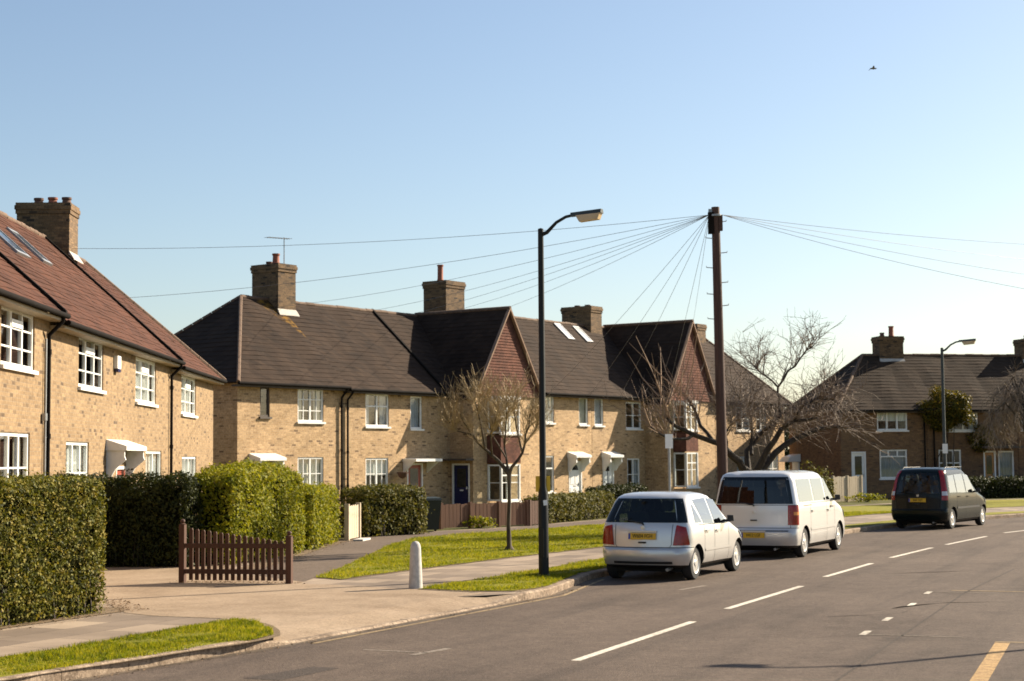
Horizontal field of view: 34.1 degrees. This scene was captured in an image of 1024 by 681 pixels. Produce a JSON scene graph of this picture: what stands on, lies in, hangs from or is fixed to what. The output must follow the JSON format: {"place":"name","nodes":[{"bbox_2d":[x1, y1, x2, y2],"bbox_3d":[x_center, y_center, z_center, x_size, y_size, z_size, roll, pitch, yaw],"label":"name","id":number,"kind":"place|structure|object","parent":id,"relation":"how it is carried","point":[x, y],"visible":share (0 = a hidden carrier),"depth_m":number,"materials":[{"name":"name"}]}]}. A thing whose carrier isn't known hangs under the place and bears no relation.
{"place":"outdoors","nodes":[
{"label":"outdoors","id":0,"kind":"place"},
{"bbox_2d":[95,565,479,626],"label":"driveway","id":1,"kind":"structure","parent":0,"point":[161,591],"depth_m":25.66,"materials":[{"name":"concrete"}]},
{"bbox_2d":[0,540,352,629],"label":"leaf litter","id":2,"kind":"object","parent":1,"relation":"on","point":[120,608],"visible":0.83,"depth_m":24.98,"materials":[{"name":"brown plant"}]},
{"bbox_2d":[178,519,292,583],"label":"picket gate","id":3,"kind":"structure","parent":1,"relation":"on","point":[287,572],"depth_m":28.64,"materials":[{"name":"brown wood"}]},
{"bbox_2d":[265,592,510,639],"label":"driveway ramp","id":4,"kind":"structure","parent":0,"point":[325,625],"depth_m":22.75,"materials":[{"name":"concrete"}]},
{"bbox_2d":[259,520,605,581],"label":"footpath","id":5,"kind":"structure","parent":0,"point":[328,558],"depth_m":38.11,"materials":[{"name":"grey concrete"}]},
{"bbox_2d":[0,499,1023,656],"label":"pavement","id":6,"kind":"structure","parent":0,"point":[35,637],"depth_m":25.85,"materials":[{"name":"grey concrete"}]},
{"bbox_2d":[0,622,279,680],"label":"soil edge","id":7,"kind":"object","parent":6,"relation":"on","point":[276,632],"visible":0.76,"depth_m":19.06,"materials":[{"name":"brown soil"}]},
{"bbox_2d":[0,617,273,676],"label":"grass verge","id":8,"kind":"object","parent":7,"relation":"on","point":[127,641],"depth_m":19.02,"materials":[{"name":"green plant"}]},
{"bbox_2d":[241,538,356,568],"bbox_3d":[-4.738,4.816,38.114,0.511,0.001,13.309,-1,-4,3],"label":"bare earth edge","id":9,"kind":"object","parent":6,"relation":"on","point":[313,550],"visible":0.22,"depth_m":37.39,"materials":[{"name":"soil"}]},
{"bbox_2d":[344,503,360,540],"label":"garden gate","id":10,"kind":"structure","parent":9,"relation":"on","point":[352,521],"depth_m":43.76,"materials":[{"name":"wood"}]},
{"bbox_2d":[409,541,422,588],"bbox_3d":[-1.571,3.652,27.232,0.230,0.765,0.230,0,-4,0],"label":"bollard","id":11,"kind":"object","parent":6,"relation":"on","point":[415,575],"visible":1,"depth_m":27.15,"materials":[{"name":"concrete"}]},
{"bbox_2d":[705,207,728,488],"bbox_3d":[5.301,0.858,42.796,0.481,8.619,0.354,2,-5,-35],"label":"telegraph pole","id":12,"kind":"object","parent":6,"relation":"on","point":[715,222],"visible":0.95,"depth_m":42.77,"materials":[{"name":"wood"}]},
{"bbox_2d":[73,215,705,248],"bbox_3d":[-3.841,-2.841,45.695,18.617,0.295,0.011,-2,-4,16],"label":"overhead wire","id":13,"kind":"object","parent":12,"relation":"attached to","point":[352,242],"visible":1,"depth_m":45.96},
{"bbox_2d":[130,215,707,297],"bbox_3d":[-3.511,-2.266,47.258,19.172,1.228,0.011,-2,-4,26],"label":"overhead wire","id":14,"kind":"object","parent":12,"relation":"attached to","point":[426,265],"visible":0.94,"depth_m":46.62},
{"bbox_2d":[289,216,704,305],"bbox_3d":[-1.927,-2.189,54.225,0.011,0.429,26.399,2,-5,-32],"label":"overhead wire","id":15,"kind":"object","parent":12,"relation":"attached to","point":[515,265],"visible":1,"depth_m":50.69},
{"bbox_2d":[373,217,702,310],"bbox_3d":[-0.398,-2.132,56.757,0.011,0.278,29.535,1,-4,-22],"label":"overhead wire","id":16,"kind":"object","parent":12,"relation":"attached to","point":[553,266],"visible":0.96,"depth_m":51.67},
{"bbox_2d":[726,215,1015,243],"bbox_3d":[14.726,-2.914,47.694,20.797,0.362,0.011,2,-4,-26],"label":"overhead wire","id":17,"kind":"object","parent":12,"relation":"attached to","point":[866,231],"visible":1,"depth_m":45.12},
{"bbox_2d":[725,215,1020,273],"bbox_3d":[14.239,-2.256,46.645,19.075,1.618,0.011,1,-4,-22],"label":"overhead wire","id":18,"kind":"object","parent":12,"relation":"attached to","point":[870,247],"visible":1,"depth_m":44.76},
{"bbox_2d":[723,215,1023,288],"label":"overhead wire","id":19,"kind":"object","parent":12,"relation":"attached to","point":[870,255],"visible":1,"depth_m":44.06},
{"bbox_2d":[730,216,1023,259],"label":"overhead wire","id":20,"kind":"object","parent":12,"relation":"attached to","point":[869,239],"visible":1,"depth_m":45.64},
{"bbox_2d":[419,511,1023,591],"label":"grass verge","id":21,"kind":"object","parent":6,"relation":"on","point":[846,527],"depth_m":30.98,"materials":[{"name":"green plant"}]},
{"bbox_2d":[423,557,606,590],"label":"grass","id":22,"kind":"structure","parent":21,"relation":"on","point":[534,575],"depth_m":28.67,"materials":[{"name":"green plant"}]},
{"bbox_2d":[536,209,603,575],"bbox_3d":[1.016,0.929,29.602,1.294,6.490,0.234,-2,-4,21],"label":"street lamp","id":23,"kind":"object","parent":21,"relation":"on","point":[543,484],"visible":0.95,"depth_m":29.69,"materials":[{"name":"black metal"}]},
{"bbox_2d":[665,434,672,490],"bbox_3d":[3.306,3.279,35.044,0.160,2.630,0.080,0,-4,0],"label":"parking sign","id":24,"kind":"object","parent":21,"relation":"on","point":[668,441],"visible":0.57,"depth_m":35.08,"materials":[{"name":"metal"}]},
{"bbox_2d":[940,339,975,477],"bbox_3d":[15.559,3.007,58.136,1.280,6.120,0.234,-2,-4,21],"label":"street lamp","id":25,"kind":"object","parent":21,"relation":"on","point":[942,350],"visible":0.58,"depth_m":58.30,"materials":[{"name":"grey metal"}]},
{"bbox_2d":[603,310,900,470],"bbox_3d":[6.681,2.225,46.900,8.581,6.344,5.396,0,-4,0],"label":"bare tree","id":26,"kind":"object","parent":6,"relation":"on","point":[765,461],"visible":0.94,"depth_m":46.55,"materials":[{"name":"brown plant"}]},
{"bbox_2d":[0,0,1023,448],"label":"sky","id":27,"kind":"structure","parent":0,"point":[179,128],"materials":[{"name":"blue"}]},
{"bbox_2d":[78,517,1023,680],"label":"road","id":28,"kind":"structure","parent":0,"point":[798,634],"depth_m":21.33,"materials":[{"name":"grey asphalt"}]},
{"bbox_2d":[246,667,336,679],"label":"asphalt patch","id":29,"kind":"object","parent":28,"relation":"on","point":[283,675],"visible":1,"depth_m":17.23,"materials":[{"name":"grey asphalt"}]},
{"bbox_2d":[69,550,742,679],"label":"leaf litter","id":30,"kind":"object","parent":28,"relation":"on","point":[360,632],"visible":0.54,"depth_m":21.84,"materials":[{"name":"brown plant"}]},
{"bbox_2d":[313,579,604,643],"bbox_3d":[-0.130,3.966,25.032,0.593,0.001,10.991,-2,-4,22],"label":"kerbside yellow line","id":31,"kind":"object","parent":28,"relation":"on","point":[461,614],"visible":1,"depth_m":23.45,"materials":[{"name":"paint"}]},
{"bbox_2d":[0,513,1023,680],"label":"kerb","id":32,"kind":"structure","parent":28,"relation":"on","point":[94,670],"depth_m":19.19,"materials":[{"name":"concrete"}]},
{"bbox_2d":[67,517,1014,680],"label":"gutter dirt","id":33,"kind":"structure","parent":28,"relation":"on","point":[401,624],"depth_m":21.03,"materials":[{"name":"brown soil"}]},
{"bbox_2d":[573,621,694,660],"bbox_3d":[1.554,3.615,20.240,0.110,0.001,4.552,-2,-4,22],"label":"line mark","id":34,"kind":"object","parent":28,"relation":"on","point":[627,643],"visible":1,"depth_m":19.86,"materials":[{"name":"white paint"}]},
{"bbox_2d":[603,491,741,579],"bbox_3d":[3.092,3.612,31.498,2.083,1.570,3.800,-2,-4,25],"label":"parked car","id":35,"kind":"object","parent":28,"relation":"on","point":[667,531],"visible":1,"depth_m":30.07,"materials":[{"name":"silver metal"}]},
{"bbox_2d":[724,586,802,608],"bbox_3d":[4.007,4.017,26.230,0.110,0.001,4.492,-2,-4,23],"label":"line mark","id":36,"kind":"object","parent":28,"relation":"on","point":[757,599],"visible":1,"depth_m":25.94,"materials":[{"name":"white paint"}]},
{"bbox_2d":[715,470,844,556],"bbox_3d":[6.210,3.905,38.256,2.242,1.885,4.837,-2,-4,25],"label":"parked van","id":37,"kind":"object","parent":28,"relation":"on","point":[771,510],"visible":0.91,"depth_m":36.30,"materials":[{"name":"white paint"}]},
{"bbox_2d":[834,569,1013,680],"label":"tarmac seam","id":38,"kind":"object","parent":28,"relation":"on","point":[862,662],"visible":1,"depth_m":20.56,"materials":[{"name":"black asphalt"}]},
{"bbox_2d":[891,467,985,528],"bbox_3d":[13.181,4.798,51.371,2.112,1.834,4.335,-3,-5,33],"label":"parked car","id":39,"kind":"object","parent":28,"relation":"on","point":[925,495],"visible":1,"depth_m":49.82,"materials":[{"name":"black paint"}]},
{"bbox_2d":[970,643,1009,680],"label":"yellow bay line","id":40,"kind":"object","parent":28,"relation":"on","point":[988,665],"visible":1,"depth_m":17.67,"materials":[{"name":"paint"}]},
{"bbox_2d":[193,469,1023,562],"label":"garden ground","id":41,"kind":"structure","parent":0,"point":[699,506],"depth_m":71.55,"materials":[{"name":"green plant"}]},
{"bbox_2d":[57,468,206,566],"bbox_3d":[-9.908,3.576,33.950,7.664,2.045,1.393,-1,-4,7],"label":"hedge","id":42,"kind":"object","parent":41,"relation":"on","point":[146,513],"visible":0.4,"depth_m":33.23,"materials":[{"name":"green plant"}]},
{"bbox_2d":[190,457,308,564],"bbox_3d":[-5.627,3.598,35.902,1.559,2.202,4.867,-1,-4,12],"label":"hedge","id":43,"kind":"object","parent":41,"relation":"on","point":[264,501],"visible":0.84,"depth_m":34.77,"materials":[{"name":"green plant"}]},
{"bbox_2d":[296,481,344,549],"bbox_3d":[-4.934,4.237,40.925,1.370,1.642,4.665,0,-4,0],"label":"hedge","id":44,"kind":"object","parent":41,"relation":"on","point":[321,512],"visible":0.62,"depth_m":39.98,"materials":[{"name":"green plant"}]},
{"bbox_2d":[336,482,434,536],"bbox_3d":[-3.621,4.644,46.338,1.611,1.560,2.873,-4,-6,44],"label":"hedge","id":45,"kind":"object","parent":41,"relation":"on","point":[389,511],"visible":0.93,"depth_m":45.88,"materials":[{"name":"green plant"}]},
{"bbox_2d":[419,497,441,530],"bbox_3d":[-2.381,5.030,48.371,0.560,1.000,0.668,1,-4,-20],"label":"wheelie bin","id":46,"kind":"object","parent":41,"relation":"on","point":[433,517],"visible":0.52,"depth_m":48.14,"materials":[{"name":"plastic"}]},
{"bbox_2d":[462,515,496,527],"bbox_3d":[-1.015,5.458,50.351,1.199,0.457,0.528,0,-4,0],"label":"weed clump","id":47,"kind":"object","parent":41,"relation":"on","point":[481,521],"visible":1,"depth_m":50.25,"materials":[{"name":"green plant"}]},
{"bbox_2d":[439,500,528,528],"bbox_3d":[-0.829,5.304,50.811,3.409,0.810,0.120,3,-5,-39],"label":"board fence","id":48,"kind":"object","parent":41,"relation":"on","point":[454,515],"visible":0.91,"depth_m":50.77,"materials":[{"name":"brown wood"}]},
{"bbox_2d":[529,500,537,525],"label":"garden gate","id":49,"kind":"structure","parent":48,"relation":"attached to","point":[533,512],"depth_m":52.07,"materials":[{"name":"brown wood"}]},
{"bbox_2d":[519,487,614,523],"bbox_3d":[1.966,5.487,56.069,1.376,1.162,6.705,-2,-4,24],"label":"hedge","id":50,"kind":"object","parent":41,"relation":"on","point":[573,506],"visible":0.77,"depth_m":55.84,"materials":[{"name":"green plant"}]},
{"bbox_2d":[585,481,647,504],"bbox_3d":[3.901,5.809,62.257,1.179,1.385,4.284,-3,-5,30],"label":"hedge","id":51,"kind":"object","parent":41,"relation":"on","point":[617,489],"visible":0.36,"depth_m":61.96,"materials":[{"name":"green plant"}]},
{"bbox_2d":[784,415,789,469],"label":"conifer tree","id":52,"kind":"object","parent":41,"relation":"on","point":[786,450],"visible":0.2,"depth_m":120.53,"materials":[{"name":"green plant"}]},
{"bbox_2d":[800,460,831,489],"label":"shrub","id":53,"kind":"object","parent":41,"relation":"on","point":[820,473],"visible":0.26,"depth_m":75.39,"materials":[{"name":"green plant"}]},
{"bbox_2d":[796,475,836,497],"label":"hedge","id":54,"kind":"object","parent":41,"relation":"on","point":[828,481],"visible":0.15,"depth_m":74.50,"materials":[{"name":"green plant"}]},
{"bbox_2d":[831,475,862,501],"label":"panel fence","id":55,"kind":"object","parent":41,"relation":"on","point":[846,485],"visible":0.84,"depth_m":75.57,"materials":[{"name":"brown wood"}]},
{"bbox_2d":[842,492,887,501],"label":"weed clump","id":56,"kind":"object","parent":41,"relation":"on","point":[860,496],"visible":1,"depth_m":75.08,"materials":[{"name":"green plant"}]},
{"bbox_2d":[916,384,976,477],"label":"climbing plant","id":57,"kind":"object","parent":41,"relation":"on","point":[961,405],"visible":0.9,"depth_m":82.03,"materials":[{"name":"green plant"}]},
{"bbox_2d":[948,472,1023,498],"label":"hedge","id":58,"kind":"object","parent":41,"relation":"on","point":[995,487],"visible":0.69,"depth_m":79.75,"materials":[{"name":"green plant"}]},
{"bbox_2d":[313,499,1023,578],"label":"lawn","id":59,"kind":"structure","parent":0,"point":[989,504],"depth_m":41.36,"materials":[{"name":"green plant"}]},
{"bbox_2d":[420,354,564,549],"bbox_3d":[-0.501,2.539,38.332,2.864,4.628,2.617,-4,-5,43],"label":"young tree","id":60,"kind":"object","parent":59,"relation":"on","point":[508,405],"visible":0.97,"depth_m":38.14,"materials":[{"name":"brown plant"}]},
{"bbox_2d":[970,356,1023,462],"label":"bare tree","id":61,"kind":"object","parent":59,"relation":"on","point":[1016,393],"visible":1,"depth_m":74.58,"materials":[{"name":"brown plant"}]},
{"label":"ground","id":62,"kind":"structure","parent":0,"visible":0},
{"bbox_2d":[0,251,70,488],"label":"terraced house","id":63,"kind":"structure","parent":62,"relation":"on","point":[28,304],"depth_m":31.69,"materials":[{"name":"yellow brick"}]},
{"bbox_2d":[0,432,27,477],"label":"window","id":64,"kind":"structure","parent":63,"relation":"in","point":[16,467],"depth_m":30.76,"materials":[{"name":"white paint"}]},
{"bbox_2d":[0,306,38,374],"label":"window","id":65,"kind":"structure","parent":63,"relation":"in","point":[14,324],"depth_m":30.93,"materials":[{"name":"white paint"}]},
{"bbox_2d":[0,211,185,487],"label":"terraced house","id":66,"kind":"structure","parent":62,"relation":"on","point":[112,389],"depth_m":39.45,"materials":[{"name":"yellow brick"}]},
{"bbox_2d":[66,441,87,475],"bbox_3d":[-9.332,2.813,35.458,0.166,1.320,2.150,0,-4,-2],"label":"window","id":67,"kind":"structure","parent":66,"relation":"in","point":[76,457],"depth_m":35.80,"materials":[{"name":"white paint"}]},
{"bbox_2d":[78,338,106,393],"bbox_3d":[-9.293,0.554,36.878,0.170,1.175,2.640,0,-4,-2],"label":"window","id":68,"kind":"structure","parent":66,"relation":"in","point":[85,350],"depth_m":37.11,"materials":[{"name":"white paint"}]},
{"bbox_2d":[135,357,158,407],"bbox_3d":[-9.570,1.101,43.411,0.266,1.205,2.980,0,-4,-2],"label":"window","id":69,"kind":"structure","parent":66,"relation":"in","point":[145,370],"depth_m":43.82,"materials":[{"name":"white paint"}]},
{"bbox_2d":[146,451,159,476],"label":"window","id":70,"kind":"structure","parent":66,"relation":"in","point":[152,457],"depth_m":44.75,"materials":[{"name":"white paint"}]},
{"bbox_2d":[14,197,226,491],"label":"terraced house","id":71,"kind":"structure","parent":62,"relation":"on","point":[196,377],"depth_m":50.21,"materials":[{"name":"yellow brick"}]},
{"bbox_2d":[182,456,194,491],"bbox_3d":[-9.803,4.114,50.392,0.133,1.230,2.701,0,-4,-1],"label":"window","id":72,"kind":"structure","parent":71,"relation":"in","point":[188,462],"depth_m":50.70,"materials":[{"name":"white paint"}]},
{"bbox_2d":[181,375,197,417],"bbox_3d":[-9.810,1.710,50.386,0.266,1.215,2.870,0,-4,-2],"label":"window","id":73,"kind":"structure","parent":71,"relation":"in","point":[187,384],"depth_m":50.57,"materials":[{"name":"white paint"}]},
{"bbox_2d":[174,253,351,513],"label":"terraced house","id":74,"kind":"structure","parent":62,"relation":"on","point":[279,395],"depth_m":61.73,"materials":[{"name":"brick"}]},
{"bbox_2d":[259,387,271,418],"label":"window","id":75,"kind":"structure","parent":74,"relation":"in","point":[266,416],"depth_m":59.95,"materials":[{"name":"grey glass"}]},
{"bbox_2d":[298,457,322,484],"bbox_3d":[-7.514,4.916,61.685,0.166,1.220,1.420,-3,-5,35],"label":"window","id":76,"kind":"structure","parent":74,"relation":"in","point":[308,466],"depth_m":61.73,"materials":[{"name":"white paint"}]},
{"bbox_2d":[297,389,325,423],"bbox_3d":[-7.492,2.432,61.827,0.266,1.305,1.540,-3,-5,35],"label":"window","id":77,"kind":"structure","parent":74,"relation":"in","point":[317,399],"depth_m":61.96,"materials":[{"name":"white paint"}]},
{"bbox_2d":[287,301,455,504],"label":"terraced house","id":78,"kind":"structure","parent":62,"relation":"on","point":[372,357],"depth_m":66.43,"materials":[{"name":"brick"}]},
{"bbox_2d":[366,458,387,489],"bbox_3d":[-5.318,5.173,64.807,0.166,1.230,1.370,-3,-5,35],"label":"window","id":79,"kind":"structure","parent":78,"relation":"in","point":[374,466],"depth_m":64.80,"materials":[{"name":"white paint"}]},
{"bbox_2d":[365,394,390,428],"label":"window","id":80,"kind":"structure","parent":78,"relation":"in","point":[381,406],"depth_m":65.25,"materials":[{"name":"white paint"}]},
{"bbox_2d":[408,465,420,488],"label":"door","id":81,"kind":"structure","parent":78,"relation":"in","point":[414,472],"depth_m":66.75,"materials":[{"name":"white paint"}]},
{"bbox_2d":[410,396,423,430],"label":"window","id":82,"kind":"structure","parent":78,"relation":"in","point":[413,399],"depth_m":67.09,"materials":[{"name":"white glass"}]},
{"bbox_2d":[378,265,545,503],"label":"gabled house","id":83,"kind":"structure","parent":62,"relation":"on","point":[444,341],"depth_m":70.22,"materials":[{"name":"brick"}]},
{"bbox_2d":[454,465,467,503],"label":"door","id":84,"kind":"structure","parent":83,"relation":"in","point":[460,471],"depth_m":68.24,"materials":[{"name":"blue paint"}]},
{"bbox_2d":[514,316,598,494],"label":"terraced house","id":85,"kind":"structure","parent":62,"relation":"on","point":[569,451],"depth_m":74.17,"materials":[{"name":"brick"}]},
{"bbox_2d":[545,397,555,424],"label":"window","id":86,"kind":"structure","parent":85,"relation":"in","point":[550,403],"depth_m":72.88,"materials":[{"name":"white paint"}]},
{"bbox_2d":[546,456,555,493],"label":"window","id":87,"kind":"structure","parent":85,"relation":"in","point":[552,470],"depth_m":72.66,"materials":[{"name":"white paint"}]},
{"bbox_2d":[570,463,579,492],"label":"door","id":88,"kind":"structure","parent":85,"relation":"in","point":[575,473],"depth_m":74.15,"materials":[{"name":"white paint"}]},
{"bbox_2d":[578,398,589,425],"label":"window","id":89,"kind":"structure","parent":85,"relation":"in","point":[583,421],"depth_m":75.12,"materials":[{"name":"white glass"}]},
{"bbox_2d":[526,318,651,486],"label":"terraced house","id":90,"kind":"structure","parent":62,"relation":"on","point":[618,449],"depth_m":77.70,"materials":[{"name":"brick"}]},
{"bbox_2d":[594,399,604,426],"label":"window","id":91,"kind":"structure","parent":90,"relation":"in","point":[596,401],"depth_m":76.19,"materials":[{"name":"white glass"}]},
{"bbox_2d":[604,462,611,485],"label":"door","id":92,"kind":"structure","parent":90,"relation":"in","point":[608,473],"depth_m":76.43,"materials":[{"name":"white paint"}]},
{"bbox_2d":[627,458,639,484],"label":"window","id":93,"kind":"structure","parent":90,"relation":"in","point":[634,474],"depth_m":78.57,"materials":[{"name":"white paint"}]},
{"bbox_2d":[625,402,642,430],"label":"window","id":94,"kind":"structure","parent":90,"relation":"in","point":[632,420],"depth_m":78.47,"materials":[{"name":"white paint"}]},
{"bbox_2d":[560,305,715,500],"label":"gabled house","id":95,"kind":"structure","parent":62,"relation":"on","point":[693,464],"depth_m":80.85,"materials":[{"name":"brick"}]},
{"bbox_2d":[695,324,792,497],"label":"terraced house","id":96,"kind":"structure","parent":62,"relation":"on","point":[736,447],"depth_m":86.87,"materials":[{"name":"brick"}]},
{"bbox_2d":[779,326,929,498],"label":"terraced house","id":97,"kind":"structure","parent":62,"relation":"on","point":[891,387],"depth_m":82.26,"materials":[{"name":"brown brick"}]},
{"bbox_2d":[853,453,864,495],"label":"door","id":98,"kind":"structure","parent":97,"relation":"in","point":[858,458],"depth_m":81.54,"materials":[{"name":"white paint"}]},
{"bbox_2d":[877,413,908,431],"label":"window","id":99,"kind":"structure","parent":97,"relation":"in","point":[896,417],"depth_m":82.12,"materials":[{"name":"white paint"}]},
{"bbox_2d":[879,450,906,479],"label":"window","id":100,"kind":"structure","parent":97,"relation":"in","point":[889,468],"depth_m":82.02,"materials":[{"name":"grey glass"}]},
{"bbox_2d":[899,353,1023,483],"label":"terraced house","id":101,"kind":"structure","parent":62,"relation":"on","point":[972,375],"depth_m":83.37,"materials":[{"name":"brown brick"}]},
{"bbox_2d":[939,450,960,477],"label":"window","id":102,"kind":"structure","parent":101,"relation":"in","point":[959,462],"depth_m":82.60,"materials":[{"name":"white paint"}]},
{"bbox_2d":[949,413,977,431],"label":"window","id":103,"kind":"structure","parent":101,"relation":"in","point":[970,428],"depth_m":82.88,"materials":[{"name":"white paint"}]},
{"bbox_2d":[966,424,995,452],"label":"climbing plant","id":104,"kind":"object","parent":101,"relation":"attached to","point":[981,441],"visible":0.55,"depth_m":82.49,"materials":[{"name":"green plant"}]},
{"bbox_2d":[985,452,993,478],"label":"door","id":105,"kind":"structure","parent":101,"relation":"in","point":[989,462],"depth_m":82.99,"materials":[{"name":"orange wood"}]},
{"bbox_2d":[998,451,1013,483],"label":"window","id":106,"kind":"structure","parent":101,"relation":"in","point":[1005,460],"depth_m":83.27,"materials":[{"name":"grey glass"}]},
{"bbox_2d":[983,336,1023,476],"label":"terraced house","id":107,"kind":"structure","parent":62,"relation":"on","point":[999,363],"depth_m":86.35,"materials":[{"name":"brown brick"}]},
{"label":"garden ground","id":108,"kind":"structure","parent":0,"visible":0},
{"bbox_2d":[0,468,110,626],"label":"hedge","id":109,"kind":"object","parent":108,"relation":"on","point":[50,553],"visible":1,"depth_m":22.29,"materials":[{"name":"green plant"}]},
{"bbox_2d":[0,607,123,628],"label":"bare earth edge","id":110,"kind":"object","parent":108,"relation":"on","point":[110,610],"visible":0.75,"depth_m":22.64,"materials":[{"name":"soil"}]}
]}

